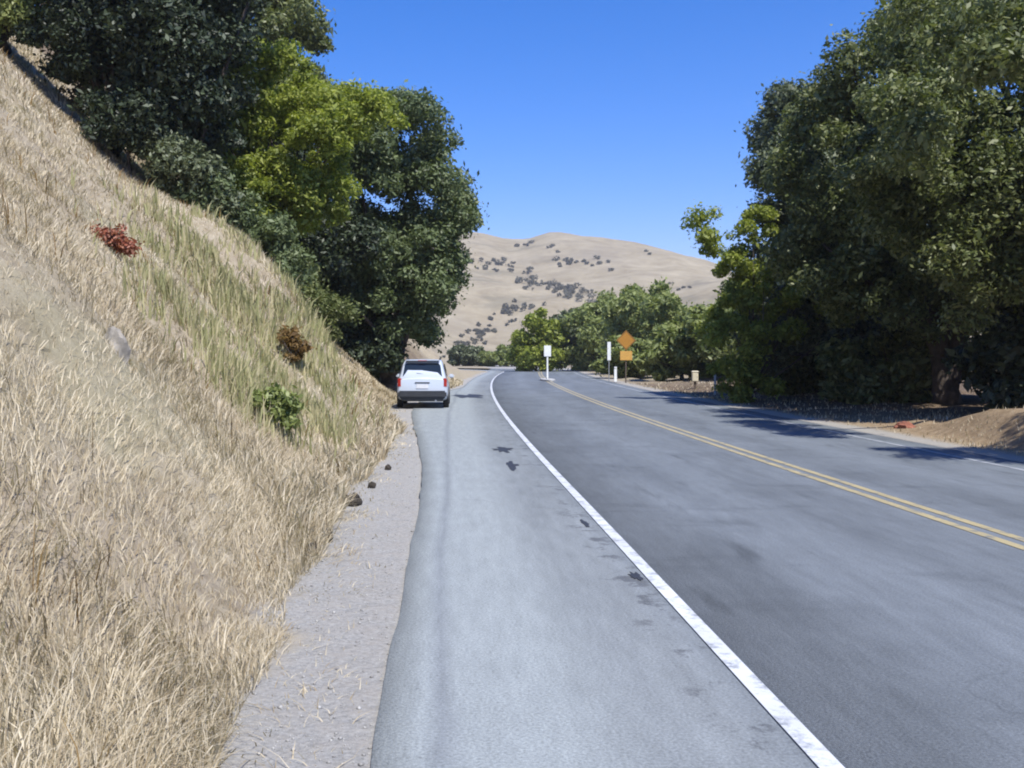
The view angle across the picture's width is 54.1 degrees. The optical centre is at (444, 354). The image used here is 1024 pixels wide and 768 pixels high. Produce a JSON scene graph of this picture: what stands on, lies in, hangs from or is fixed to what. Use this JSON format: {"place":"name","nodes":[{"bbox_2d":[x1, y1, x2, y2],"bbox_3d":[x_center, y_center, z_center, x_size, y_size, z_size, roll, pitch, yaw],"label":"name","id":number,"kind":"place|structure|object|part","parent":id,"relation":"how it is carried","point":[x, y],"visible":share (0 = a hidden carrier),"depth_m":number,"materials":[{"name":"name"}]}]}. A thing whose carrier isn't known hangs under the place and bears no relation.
{"place":"outdoors","nodes":[
{"label":"outdoors","id":0,"kind":"place"},
{"bbox_2d":[251,378,462,541],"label":"dry grass","id":1,"kind":"structure","parent":0,"point":[328,508],"depth_m":12.05,"materials":[{"name":"plant"}]},
{"bbox_2d":[0,36,1023,767],"bbox_3d":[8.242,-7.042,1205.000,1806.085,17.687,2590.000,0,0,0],"label":"ground","id":2,"kind":"structure","parent":0,"point":[382,554],"depth_m":7.51,"materials":[{"name":"beige soil"}]},
{"bbox_2d":[0,0,62,56],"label":"slope tree","id":3,"kind":"object","parent":2,"relation":"on","point":[11,11],"visible":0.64,"depth_m":29.01,"materials":[{"name":"green plant"}]},
{"bbox_2d":[6,0,142,156],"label":"slope tree","id":4,"kind":"object","parent":2,"relation":"on","point":[68,34],"visible":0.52,"depth_m":28.49,"materials":[{"name":"green plant"}]},
{"bbox_2d":[57,82,92,116],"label":"shrub","id":5,"kind":"object","parent":2,"relation":"on","point":[73,89],"visible":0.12,"depth_m":32.35,"materials":[{"name":"brown plant"}]},
{"bbox_2d":[90,218,144,257],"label":"poison oak shrub","id":6,"kind":"object","parent":2,"relation":"on","point":[122,244],"visible":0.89,"depth_m":14.46,"materials":[{"name":"red plant"}]},
{"bbox_2d":[105,326,130,364],"bbox_3d":[-2.921,-0.042,8.805,0.230,0.428,0.253,0,0,36],"label":"boulder","id":7,"kind":"object","parent":2,"relation":"on","point":[116,336],"visible":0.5,"depth_m":8.76,"materials":[{"name":"grey stone"}]},
{"bbox_2d":[66,79,189,175],"bbox_3d":[-8.781,-6.268,28.021,3.618,3.002,2.790,0,0,0],"label":"crest shrub","id":8,"kind":"object","parent":2,"relation":"on","point":[96,104],"visible":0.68,"depth_m":27.28,"materials":[{"name":"green plant"}]},
{"bbox_2d":[88,0,276,202],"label":"slope tree","id":9,"kind":"object","parent":2,"relation":"on","point":[178,48],"visible":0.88,"depth_m":27.27,"materials":[{"name":"green plant"}]},
{"bbox_2d":[128,111,253,221],"bbox_3d":[-7.301,-5.086,27.905,3.090,3.594,3.462,0,0,-38],"label":"crest shrub","id":10,"kind":"object","parent":2,"relation":"on","point":[169,161],"visible":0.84,"depth_m":27.18,"materials":[{"name":"green plant"}]},
{"bbox_2d":[0,37,402,767],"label":"dry grass","id":11,"kind":"structure","parent":2,"relation":"on","point":[206,751],"depth_m":6.52,"materials":[{"name":"plant"}]},
{"bbox_2d":[170,169,268,244],"bbox_3d":[-6.401,-3.870,28.176,2.843,2.558,2.996,0,0,0],"label":"crest shrub","id":12,"kind":"object","parent":2,"relation":"on","point":[245,215],"visible":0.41,"depth_m":27.50,"materials":[{"name":"green plant"}]},
{"bbox_2d":[71,165,388,469],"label":"tall weeds","id":13,"kind":"object","parent":2,"relation":"on","point":[225,292],"visible":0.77,"depth_m":18.45,"materials":[{"name":"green plant"}]},
{"bbox_2d":[249,382,309,430],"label":"green weed","id":14,"kind":"object","parent":2,"relation":"on","point":[288,406],"visible":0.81,"depth_m":13.49,"materials":[{"name":"green plant"}]},
{"bbox_2d":[237,205,325,298],"bbox_3d":[-5.170,-2.859,28.701,2.830,3.018,2.950,0,0,23],"label":"crest shrub","id":15,"kind":"object","parent":2,"relation":"on","point":[278,234],"visible":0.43,"depth_m":28.30,"materials":[{"name":"green plant"}]},
{"bbox_2d":[276,325,317,365],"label":"brown shrub","id":16,"kind":"object","parent":2,"relation":"on","point":[296,344],"visible":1,"depth_m":18.96,"materials":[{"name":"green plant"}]},
{"bbox_2d":[244,0,354,153],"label":"hillside tree","id":17,"kind":"object","parent":2,"relation":"on","point":[291,19],"visible":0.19,"depth_m":46.19,"materials":[{"name":"green plant"}]},
{"bbox_2d":[208,83,393,296],"bbox_3d":[-6.653,-7.125,37.328,8.397,10.077,6.495,0,0,-33],"label":"slope tree","id":18,"kind":"object","parent":2,"relation":"on","point":[358,241],"visible":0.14,"depth_m":36.78,"materials":[{"name":"green plant"}]},
{"bbox_2d":[210,35,412,236],"bbox_3d":[-5.008,-5.936,32.052,7.093,9.186,5.446,0,0,22],"label":"tree","id":19,"kind":"object","parent":2,"relation":"on","point":[316,113],"visible":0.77,"depth_m":31.26,"materials":[{"name":"green plant"}]},
{"bbox_2d":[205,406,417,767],"bbox_3d":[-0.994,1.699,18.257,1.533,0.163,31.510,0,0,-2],"label":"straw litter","id":20,"kind":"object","parent":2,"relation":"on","point":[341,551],"visible":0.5,"depth_m":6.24,"materials":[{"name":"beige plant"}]},
{"bbox_2d":[308,541,316,552],"bbox_3d":[-1.134,1.652,8.490,0.108,0.144,0.134,0,0,17],"label":"dirt clod","id":21,"kind":"object","parent":2,"relation":"on","point":[311,546],"visible":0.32,"depth_m":8.46,"materials":[{"name":"soil"}]},
{"bbox_2d":[216,422,420,767],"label":"gravel","id":22,"kind":"structure","parent":2,"relation":"on","point":[319,707],"depth_m":5.91,"materials":[{"name":"grey gravel"}]},
{"bbox_2d":[325,528,332,542],"bbox_3d":[-1.087,1.675,9.144,0.143,0.179,0.170,0,0,15],"label":"dirt clod","id":23,"kind":"object","parent":2,"relation":"on","point":[330,532],"visible":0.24,"depth_m":9.12,"materials":[{"name":"soil"}]},
{"bbox_2d":[296,253,364,340],"bbox_3d":[-4.283,-1.742,31.996,3.179,3.380,2.646,0,0,42],"label":"crest shrub","id":24,"kind":"object","parent":2,"relation":"on","point":[338,309],"visible":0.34,"depth_m":31.62,"materials":[{"name":"green plant"}]},
{"bbox_2d":[345,492,362,506],"bbox_3d":[-1.050,1.678,11.359,0.183,0.225,0.202,0,0,17],"label":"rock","id":25,"kind":"object","parent":2,"relation":"on","point":[353,502],"visible":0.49,"depth_m":11.30,"materials":[{"name":"stone"}]},
{"bbox_2d":[367,481,375,487],"bbox_3d":[-0.947,1.692,12.881,0.110,0.133,0.129,0,0,-29],"label":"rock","id":26,"kind":"object","parent":2,"relation":"on","point":[371,484],"visible":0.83,"depth_m":12.85,"materials":[{"name":"stone"}]},
{"bbox_2d":[328,313,415,379],"bbox_3d":[-3.480,-0.384,40.046,4.655,2.972,3.802,0,0,0],"label":"understory shrub","id":27,"kind":"object","parent":2,"relation":"on","point":[363,346],"visible":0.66,"depth_m":39.15,"materials":[{"name":"green plant"}]},
{"bbox_2d":[385,464,391,469],"bbox_3d":[-0.848,1.682,14.911,0.091,0.132,0.121,0,0,28],"label":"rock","id":28,"kind":"object","parent":2,"relation":"on","point":[388,467],"visible":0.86,"depth_m":14.87,"materials":[{"name":"stone"}]},
{"bbox_2d":[311,78,489,391],"bbox_3d":[-2.581,-4.673,40.660,8.756,12.891,8.064,0,0,0],"label":"roadside tree","id":29,"kind":"object","parent":2,"relation":"on","point":[426,254],"visible":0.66,"depth_m":39.12,"materials":[{"name":"green plant"}]},
{"bbox_2d":[446,343,483,365],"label":"bush","id":30,"kind":"object","parent":2,"relation":"on","point":[461,354],"visible":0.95,"depth_m":150.48,"materials":[{"name":"green plant"}]},
{"bbox_2d":[477,344,516,366],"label":"bush","id":31,"kind":"object","parent":2,"relation":"on","point":[491,359],"visible":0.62,"depth_m":148.58,"materials":[{"name":"green plant"}]},
{"bbox_2d":[503,307,569,371],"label":"tree","id":32,"kind":"object","parent":2,"relation":"on","point":[532,341],"visible":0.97,"depth_m":102.74,"materials":[{"name":"green plant"}]},
{"bbox_2d":[549,306,608,370],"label":"tree","id":33,"kind":"object","parent":2,"relation":"on","point":[570,336],"visible":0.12,"depth_m":110.57,"materials":[{"name":"green plant"}]},
{"bbox_2d":[370,369,815,767],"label":"road shoulder","id":34,"kind":"object","parent":2,"relation":"on","point":[537,626],"visible":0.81,"depth_m":5.81},
{"bbox_2d":[396,358,453,406],"bbox_3d":[-0.684,0.898,33.633,1.976,1.592,4.142,0,0,1],"label":"parked car","id":35,"kind":"object","parent":34,"relation":"on","point":[423,380],"visible":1,"depth_m":31.71,"materials":[{"name":"paint"}]},
{"bbox_3d":[-0.716,0.475,31.835,1.253,0.422,0.230,0,0,1],"label":"rear window","id":36,"kind":"part","parent":35,"relation":"part of","materials":[{"name":"black glass"}]},
{"bbox_2d":[451,394,482,397],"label":"tar patch","id":37,"kind":"object","parent":34,"relation":"on","point":[470,396],"visible":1,"depth_m":41.68,"materials":[{"name":"grey asphalt"}]},
{"bbox_2d":[491,447,513,452],"bbox_3d":[1.039,1.690,17.843,0.399,0.004,1.107,0,0,0],"label":"tar patch","id":38,"kind":"object","parent":34,"relation":"on","point":[502,449],"visible":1,"depth_m":17.86,"materials":[{"name":"black asphalt"}]},
{"bbox_2d":[506,461,518,470],"bbox_3d":[1.041,1.690,15.267,0.194,0.004,1.338,0,0,0],"label":"tar patch","id":39,"kind":"object","parent":34,"relation":"on","point":[511,465],"visible":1,"depth_m":15.28,"materials":[{"name":"black asphalt"}]},
{"bbox_2d":[580,519,589,526],"bbox_3d":[1.409,1.690,10.066,0.068,0.004,0.462,0,0,-3],"label":"tar patch","id":40,"kind":"object","parent":34,"relation":"on","point":[585,523],"visible":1,"depth_m":10.02,"materials":[{"name":"grey asphalt"}]},
{"bbox_2d":[628,572,642,580],"bbox_3d":[1.455,1.690,7.649,0.095,0.004,0.318,0,0,0],"label":"tar patch","id":41,"kind":"object","parent":34,"relation":"on","point":[635,575],"visible":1,"depth_m":7.62,"materials":[{"name":"grey asphalt"}]},
{"bbox_2d":[560,287,648,370],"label":"tree","id":42,"kind":"object","parent":2,"relation":"on","point":[589,317],"visible":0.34,"depth_m":102.68,"materials":[{"name":"green plant"}]},
{"bbox_2d":[607,342,610,359],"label":"roadside marker","id":43,"kind":"object","parent":2,"relation":"on","point":[608,350],"visible":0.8,"depth_m":64.96,"materials":[{"name":"metal"}]},
{"bbox_2d":[614,367,616,381],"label":"delineator post","id":44,"kind":"object","parent":2,"relation":"on","point":[615,374],"visible":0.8,"depth_m":63.98,"materials":[{"name":"white plastic"}]},
{"bbox_2d":[617,330,635,382],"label":"warning sign","id":45,"kind":"object","parent":2,"relation":"on","point":[626,340],"visible":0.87,"depth_m":60.98,"materials":[{"name":"orange metal"}]},
{"bbox_2d":[589,323,669,378],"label":"tree","id":46,"kind":"object","parent":2,"relation":"on","point":[602,365],"visible":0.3,"depth_m":71.57,"materials":[{"name":"green plant"}]},
{"bbox_2d":[594,276,684,356],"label":"tree","id":47,"kind":"object","parent":2,"relation":"on","point":[625,307],"visible":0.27,"depth_m":85.17,"materials":[{"name":"green plant"}]},
{"bbox_2d":[630,318,724,381],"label":"tree","id":48,"kind":"object","parent":2,"relation":"on","point":[653,361],"visible":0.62,"depth_m":63.03,"materials":[{"name":"green plant"}]},
{"bbox_2d":[632,291,731,340],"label":"tree","id":49,"kind":"object","parent":2,"relation":"on","point":[668,307],"visible":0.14,"depth_m":78.22,"materials":[{"name":"green plant"}]},
{"bbox_2d":[691,371,698,388],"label":"roadside box","id":50,"kind":"object","parent":2,"relation":"on","point":[694,376],"visible":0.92,"depth_m":49.87,"materials":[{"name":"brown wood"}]},
{"bbox_2d":[666,302,742,375],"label":"tree","id":51,"kind":"object","parent":2,"relation":"on","point":[693,318],"visible":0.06,"depth_m":61.48,"materials":[{"name":"green plant"}]},
{"bbox_2d":[687,260,787,368],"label":"tree","id":52,"kind":"object","parent":2,"relation":"on","point":[711,356],"visible":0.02,"depth_m":58.65,"materials":[{"name":"green plant"}]},
{"bbox_2d":[679,199,873,402],"bbox_3d":[12.174,-1.655,35.809,7.300,7.947,3.072,0,0,0],"label":"young tree","id":53,"kind":"object","parent":2,"relation":"on","point":[745,371],"visible":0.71,"depth_m":35.58,"materials":[{"name":"green plant"}]},
{"bbox_2d":[736,347,827,395],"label":"understory shrub","id":54,"kind":"object","parent":2,"relation":"on","point":[804,376],"visible":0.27,"depth_m":40.20,"materials":[{"name":"green plant"}]},
{"bbox_2d":[758,280,817,368],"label":"understory shrub","id":55,"kind":"object","parent":2,"relation":"on","point":[783,283],"depth_m":43.91,"materials":[{"name":"green plant"}]},
{"bbox_2d":[731,71,884,377],"bbox_3d":[14.712,-4.371,38.122,8.630,12.540,7.458,0,0,0],"label":"roadside tree","id":56,"kind":"object","parent":2,"relation":"on","point":[765,139],"visible":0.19,"depth_m":37.12,"materials":[{"name":"green plant"}]},
{"bbox_2d":[748,0,1010,405],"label":"roadside tree","id":57,"kind":"object","parent":2,"relation":"on","point":[906,296],"visible":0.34,"depth_m":30.38,"materials":[{"name":"green plant"}]},
{"bbox_2d":[808,322,976,404],"bbox_3d":[14.796,0.406,33.111,4.170,3.804,4.554,0,0,-32],"label":"understory shrub","id":58,"kind":"object","parent":2,"relation":"on","point":[901,374],"visible":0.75,"depth_m":32.60,"materials":[{"name":"green plant"}]},
{"bbox_2d":[894,421,914,427],"bbox_3d":[10.564,1.689,22.948,0.424,0.351,0.581,0,0,-22],"label":"red earth clod","id":59,"kind":"object","parent":2,"relation":"on","point":[904,424],"visible":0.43,"depth_m":22.80,"materials":[{"name":"red soil"}]},
{"bbox_2d":[816,306,1000,401],"bbox_3d":[17.353,-0.535,33.815,8.358,4.891,5.815,0,0,38],"label":"understory shrub","id":60,"kind":"object","parent":2,"relation":"on","point":[859,331],"visible":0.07,"depth_m":34.27,"materials":[{"name":"green plant"}]},
{"bbox_2d":[826,0,1023,341],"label":"roadside tree","id":61,"kind":"object","parent":2,"relation":"on","point":[963,192],"visible":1,"depth_m":22.97,"materials":[{"name":"green plant"}]},
{"bbox_2d":[941,294,1023,408],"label":"understory shrub","id":62,"kind":"object","parent":2,"relation":"on","point":[1001,350],"visible":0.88,"depth_m":25.72,"materials":[{"name":"green plant"}]},
{"bbox_2d":[250,0,1022,271],"label":"sky","id":63,"kind":"structure","parent":0,"point":[593,118],"materials":[{"name":"blue"}]},
{"bbox_2d":[401,232,980,359],"bbox_3d":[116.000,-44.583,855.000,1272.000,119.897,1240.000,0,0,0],"label":"hills","id":64,"kind":"structure","parent":0,"point":[490,292],"depth_m":644.07,"materials":[{"name":"beige plant"}]},
{"bbox_2d":[439,298,546,357],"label":"wood","id":65,"kind":"object","parent":64,"relation":"on","point":[524,305],"visible":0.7,"depth_m":514.72,"materials":[{"name":"plant"}]},
{"bbox_2d":[470,257,533,273],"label":"shrubs","id":66,"kind":"object","parent":64,"relation":"on","point":[494,260],"visible":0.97,"depth_m":696.98,"materials":[{"name":"plant"}]},
{"bbox_2d":[514,275,596,302],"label":"wood","id":67,"kind":"object","parent":64,"relation":"on","point":[568,290],"visible":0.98,"depth_m":587.63,"materials":[{"name":"plant"}]},
{"bbox_2d":[552,255,613,270],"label":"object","id":68,"kind":"object","parent":64,"relation":"on","point":[568,260],"visible":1,"depth_m":690.37,"materials":[{"name":"plant"}]},
{"bbox_2d":[476,240,691,290],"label":"wood","id":69,"kind":"object","parent":64,"relation":"on","point":[527,244],"visible":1,"depth_m":727.12,"materials":[{"name":"plant"}]},
{"bbox_2d":[467,368,1023,767],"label":"road","id":70,"kind":"structure","parent":0,"point":[849,629],"depth_m":8.61,"materials":[{"name":"grey asphalt"}]},
{"bbox_2d":[540,378,554,381],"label":"traffic island","id":71,"kind":"structure","parent":70,"relation":"on","point":[548,380],"depth_m":64.33,"materials":[{"name":"concrete"}]},
{"bbox_2d":[544,346,550,378],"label":"island sign","id":72,"kind":"object","parent":71,"relation":"on","point":[547,351],"visible":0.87,"depth_m":65.94,"materials":[{"name":"metal"}]},
{"bbox_2d":[468,369,844,767],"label":"edge line","id":73,"kind":"object","parent":70,"relation":"on","point":[810,744],"visible":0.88,"depth_m":5.79,"materials":[{"name":"white paint"}]},
{"bbox_2d":[458,368,1023,540],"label":"line","id":74,"kind":"object","parent":70,"relation":"on","point":[931,510],"visible":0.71,"depth_m":12.89,"materials":[{"name":"yellow paint"}]},
{"bbox_2d":[490,368,1023,470],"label":"edge line","id":75,"kind":"object","parent":70,"relation":"on","point":[841,433],"visible":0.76,"depth_m":20.55,"materials":[{"name":"white paint"}]},
{"bbox_2d":[500,369,1023,549],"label":"line","id":76,"kind":"object","parent":70,"relation":"on","point":[1013,544],"visible":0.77,"depth_m":12.42,"materials":[{"name":"yellow paint"}]},
{"bbox_2d":[629,379,1022,455],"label":"dry grass","id":77,"kind":"structure","parent":0,"point":[896,420],"depth_m":27.60,"materials":[{"name":"plant"}]}
]}

